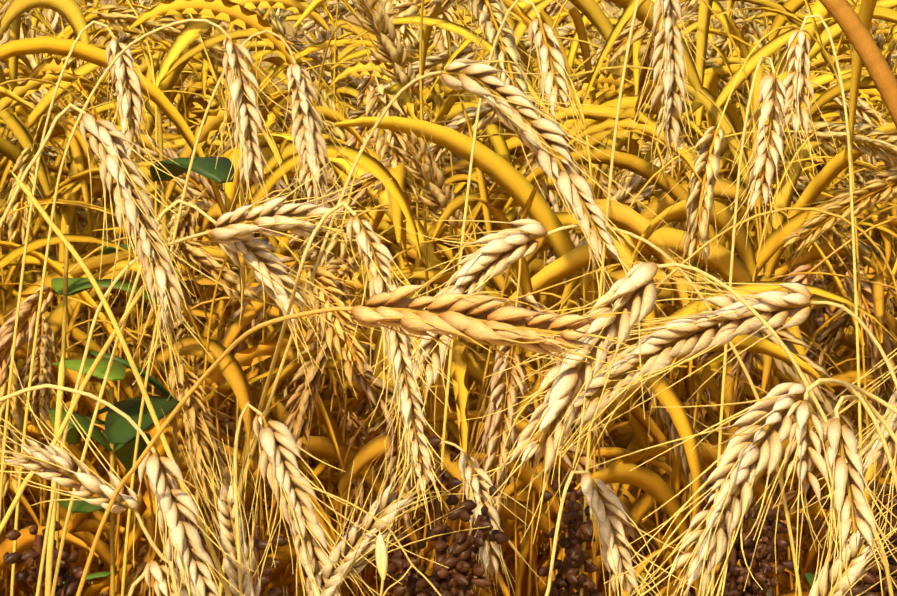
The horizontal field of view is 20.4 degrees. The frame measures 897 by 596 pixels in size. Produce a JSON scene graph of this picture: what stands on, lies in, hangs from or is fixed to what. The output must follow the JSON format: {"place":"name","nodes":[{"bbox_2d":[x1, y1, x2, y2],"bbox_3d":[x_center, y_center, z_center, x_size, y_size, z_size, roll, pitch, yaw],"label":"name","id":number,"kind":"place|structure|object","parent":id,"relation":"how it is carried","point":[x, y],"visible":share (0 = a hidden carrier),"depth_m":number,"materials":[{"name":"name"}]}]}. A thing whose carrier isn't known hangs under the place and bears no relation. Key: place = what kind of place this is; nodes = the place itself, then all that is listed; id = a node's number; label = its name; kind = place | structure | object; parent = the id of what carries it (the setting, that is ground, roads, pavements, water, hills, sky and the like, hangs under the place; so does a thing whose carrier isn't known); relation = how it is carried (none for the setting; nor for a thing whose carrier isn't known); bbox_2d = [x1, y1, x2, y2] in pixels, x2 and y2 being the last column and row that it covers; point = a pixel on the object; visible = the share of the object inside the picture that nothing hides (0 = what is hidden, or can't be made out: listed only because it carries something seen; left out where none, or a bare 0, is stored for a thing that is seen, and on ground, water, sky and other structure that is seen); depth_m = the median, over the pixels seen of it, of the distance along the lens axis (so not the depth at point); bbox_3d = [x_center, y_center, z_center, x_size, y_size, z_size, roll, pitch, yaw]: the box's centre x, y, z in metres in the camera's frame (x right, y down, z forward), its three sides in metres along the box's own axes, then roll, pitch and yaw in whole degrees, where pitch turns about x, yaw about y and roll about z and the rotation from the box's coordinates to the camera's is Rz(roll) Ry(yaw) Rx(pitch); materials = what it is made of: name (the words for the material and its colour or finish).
{"place":"outdoors","nodes":[
{"label":"outdoors","id":0,"kind":"place"},
{"bbox_2d":[0,0,896,595],"bbox_3d":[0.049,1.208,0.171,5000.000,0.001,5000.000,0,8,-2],"label":"ground","id":1,"kind":"structure","parent":0,"point":[568,4],"depth_m":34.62,"materials":[{"name":"plant"}]},
{"bbox_2d":[3,521,83,595],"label":"dock","id":2,"kind":"object","parent":1,"relation":"on","point":[69,586],"visible":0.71,"depth_m":1.40,"materials":[{"name":"brown plant"}]},
{"bbox_2d":[45,354,64,595],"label":"stem","id":3,"kind":"object","parent":1,"relation":"on","point":[51,536],"visible":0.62,"depth_m":1.19,"materials":[{"name":"plant"}]},
{"bbox_2d":[0,282,146,534],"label":"stem","id":4,"kind":"object","parent":1,"relation":"on","point":[102,352],"visible":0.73,"depth_m":1.06,"materials":[{"name":"plant"}]},
{"bbox_2d":[0,20,177,523],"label":"wheat ear","id":5,"kind":"object","parent":1,"relation":"on","point":[124,73],"visible":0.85,"depth_m":1.44,"materials":[{"name":"plant"}]},
{"bbox_2d":[0,359,178,595],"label":"wheat ear","id":6,"kind":"object","parent":1,"relation":"on","point":[54,463],"visible":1,"depth_m":0.96,"materials":[{"name":"plant"}]},
{"bbox_2d":[35,387,150,595],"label":"green weed","id":7,"kind":"object","parent":1,"relation":"on","point":[124,453],"visible":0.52,"depth_m":1.60,"materials":[{"name":"green plant"}]},
{"bbox_2d":[49,225,161,549],"bbox_3d":[-0.244,0.471,1.668,0.121,1.042,0.149,2,8,16],"label":"green weed","id":8,"kind":"object","parent":1,"relation":"on","point":[65,286],"visible":0.65,"depth_m":1.62,"materials":[{"name":"green plant"}]},
{"bbox_2d":[0,103,235,400],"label":"wheat ear","id":9,"kind":"object","parent":1,"relation":"on","point":[133,203],"visible":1,"depth_m":1.04,"materials":[{"name":"plant"}]},
{"bbox_2d":[10,170,231,595],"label":"wheat stalk","id":10,"kind":"object","parent":1,"relation":"on","point":[57,231],"visible":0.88,"depth_m":1.01,"materials":[{"name":"plant"}]},
{"bbox_2d":[0,384,253,595],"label":"wheat ear","id":11,"kind":"object","parent":1,"relation":"on","point":[174,504],"visible":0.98,"depth_m":0.97,"materials":[{"name":"plant"}]},
{"bbox_2d":[70,106,233,588],"bbox_3d":[-0.176,0.431,1.680,0.180,1.119,0.181,5,10,34],"label":"green weed","id":12,"kind":"object","parent":1,"relation":"on","point":[119,429],"visible":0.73,"depth_m":1.59,"materials":[{"name":"green plant"}]},
{"bbox_2d":[10,19,300,595],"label":"rye","id":13,"kind":"object","parent":1,"relation":"on","point":[246,116],"visible":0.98,"depth_m":1.39,"materials":[{"name":"plant"}]},
{"bbox_2d":[128,560,187,595],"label":"wheat ear","id":14,"kind":"object","parent":1,"relation":"on","point":[156,570],"visible":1,"depth_m":0.97,"materials":[{"name":"plant"}]},
{"bbox_2d":[51,199,353,595],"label":"rye","id":15,"kind":"object","parent":1,"relation":"on","point":[272,279],"visible":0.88,"depth_m":1.16,"materials":[{"name":"plant"}]},
{"bbox_2d":[36,146,392,595],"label":"rye","id":16,"kind":"object","parent":1,"relation":"on","point":[272,220],"visible":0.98,"depth_m":1.13,"materials":[{"name":"plant"}]},
{"bbox_2d":[161,398,281,595],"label":"wheat ear","id":17,"kind":"object","parent":1,"relation":"on","point":[225,502],"visible":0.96,"depth_m":1.05,"materials":[{"name":"plant"}]},
{"bbox_2d":[121,30,370,595],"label":"rye","id":18,"kind":"object","parent":1,"relation":"on","point":[307,135],"visible":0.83,"depth_m":1.44,"materials":[{"name":"plant"}]},
{"bbox_2d":[222,506,286,595],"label":"dock","id":19,"kind":"object","parent":1,"relation":"on","point":[259,544],"visible":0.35,"depth_m":1.42,"materials":[{"name":"brown plant"}]},
{"bbox_2d":[218,201,456,587],"bbox_3d":[-0.099,0.490,1.263,0.058,1.118,0.437,-3,9,-22],"label":"rye","id":20,"kind":"object","parent":1,"relation":"on","point":[397,346],"visible":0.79,"depth_m":1.01,"materials":[{"name":"plant"}]},
{"bbox_2d":[233,403,447,595],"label":"wheat ear","id":21,"kind":"object","parent":1,"relation":"on","point":[277,464],"visible":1,"depth_m":1.04,"materials":[{"name":"plant"}]},
{"bbox_2d":[76,220,634,595],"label":"rye","id":22,"kind":"object","parent":1,"relation":"on","point":[476,318],"visible":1,"depth_m":0.84,"materials":[{"name":"plant"}]},
{"bbox_2d":[296,480,441,595],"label":"wild oat","id":23,"kind":"object","parent":1,"relation":"on","point":[381,555],"visible":1,"depth_m":1.00,"materials":[{"name":"plant"}]},
{"bbox_2d":[318,420,489,595],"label":"wheat ear","id":24,"kind":"object","parent":1,"relation":"on","point":[386,507],"visible":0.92,"depth_m":1.05,"materials":[{"name":"plant"}]},
{"bbox_2d":[218,59,668,595],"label":"rye","id":25,"kind":"object","parent":1,"relation":"on","point":[574,189],"visible":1,"depth_m":1.17,"materials":[{"name":"plant"}]},
{"bbox_2d":[386,433,508,595],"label":"dock","id":26,"kind":"object","parent":1,"relation":"on","point":[454,578],"visible":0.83,"depth_m":1.35,"materials":[{"name":"brown plant"}]},
{"bbox_2d":[380,441,545,595],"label":"wheat ear","id":27,"kind":"object","parent":1,"relation":"on","point":[480,487],"visible":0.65,"depth_m":1.45,"materials":[{"name":"plant"}]},
{"bbox_2d":[434,0,589,591],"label":"rye","id":28,"kind":"object","parent":1,"relation":"on","point":[548,83],"visible":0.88,"depth_m":1.40,"materials":[{"name":"plant"}]},
{"bbox_2d":[538,471,602,595],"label":"dock","id":29,"kind":"object","parent":1,"relation":"on","point":[577,557],"visible":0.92,"depth_m":1.39,"materials":[{"name":"brown plant"}]},
{"bbox_2d":[358,219,801,595],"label":"rye","id":30,"kind":"object","parent":1,"relation":"on","point":[498,253],"visible":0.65,"depth_m":1.18,"materials":[{"name":"plant"}]},
{"bbox_2d":[545,470,695,595],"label":"wheat ear","id":31,"kind":"object","parent":1,"relation":"on","point":[604,503],"visible":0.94,"depth_m":1.08,"materials":[{"name":"plant"}]},
{"bbox_2d":[580,0,705,595],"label":"wheat ear","id":32,"kind":"object","parent":1,"relation":"on","point":[671,69],"visible":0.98,"depth_m":1.38,"materials":[{"name":"plant"}]},
{"bbox_2d":[640,573,645,595],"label":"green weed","id":33,"kind":"object","parent":1,"relation":"on","point":[643,577],"visible":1,"depth_m":1.58,"materials":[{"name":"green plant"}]},
{"bbox_2d":[460,262,893,595],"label":"rye","id":34,"kind":"object","parent":1,"relation":"on","point":[634,290],"visible":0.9,"depth_m":1.00,"materials":[{"name":"plant"}]},
{"bbox_2d":[488,249,896,513],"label":"rye","id":35,"kind":"object","parent":1,"relation":"on","point":[663,347],"visible":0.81,"depth_m":1.09,"materials":[{"name":"plant"}]},
{"bbox_2d":[588,378,896,595],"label":"wheat ear","id":36,"kind":"object","parent":1,"relation":"on","point":[758,452],"visible":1,"depth_m":0.84,"materials":[{"name":"plant"}]},
{"bbox_2d":[702,476,805,595],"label":"dock","id":37,"kind":"object","parent":1,"relation":"on","point":[764,557],"visible":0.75,"depth_m":1.45,"materials":[{"name":"brown plant"}]},
{"bbox_2d":[709,56,802,595],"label":"wheat ear","id":38,"kind":"object","parent":1,"relation":"on","point":[772,89],"visible":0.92,"depth_m":1.38,"materials":[{"name":"plant"}]},
{"bbox_2d":[751,15,862,579],"bbox_3d":[0.208,0.426,1.484,0.053,1.182,0.069,-6,10,-36],"label":"wheat ear","id":39,"kind":"object","parent":1,"relation":"on","point":[799,81],"visible":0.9,"depth_m":1.43,"materials":[{"name":"plant"}]},
{"bbox_2d":[744,378,896,594],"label":"wheat ear","id":40,"kind":"object","parent":1,"relation":"on","point":[807,454],"visible":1,"depth_m":0.85,"materials":[{"name":"plant"}]},
{"bbox_2d":[791,395,896,595],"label":"wheat ear","id":41,"kind":"object","parent":1,"relation":"on","point":[854,508],"visible":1,"depth_m":0.85,"materials":[{"name":"plant"}]},
{"bbox_2d":[791,348,896,557],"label":"wheat ear","id":42,"kind":"object","parent":1,"relation":"on","point":[874,444],"visible":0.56,"depth_m":1.06,"materials":[{"name":"plant"}]},
{"bbox_2d":[804,572,883,594],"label":"green weed","id":43,"kind":"object","parent":1,"relation":"on","point":[810,576],"visible":0.24,"depth_m":1.64,"materials":[{"name":"green plant"}]},
{"bbox_2d":[809,453,896,595],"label":"wheat ear","id":44,"kind":"object","parent":1,"relation":"on","point":[857,569],"visible":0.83,"depth_m":1.00,"materials":[{"name":"plant"}]},
{"bbox_2d":[819,0,896,128],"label":"stem","id":45,"kind":"object","parent":1,"relation":"on","point":[845,16],"visible":1,"depth_m":1.65,"materials":[{"name":"plant"}]},
{"bbox_2d":[821,480,896,595],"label":"dock","id":46,"kind":"object","parent":1,"relation":"on","point":[871,577],"visible":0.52,"depth_m":1.36,"materials":[{"name":"brown plant"}]}
]}

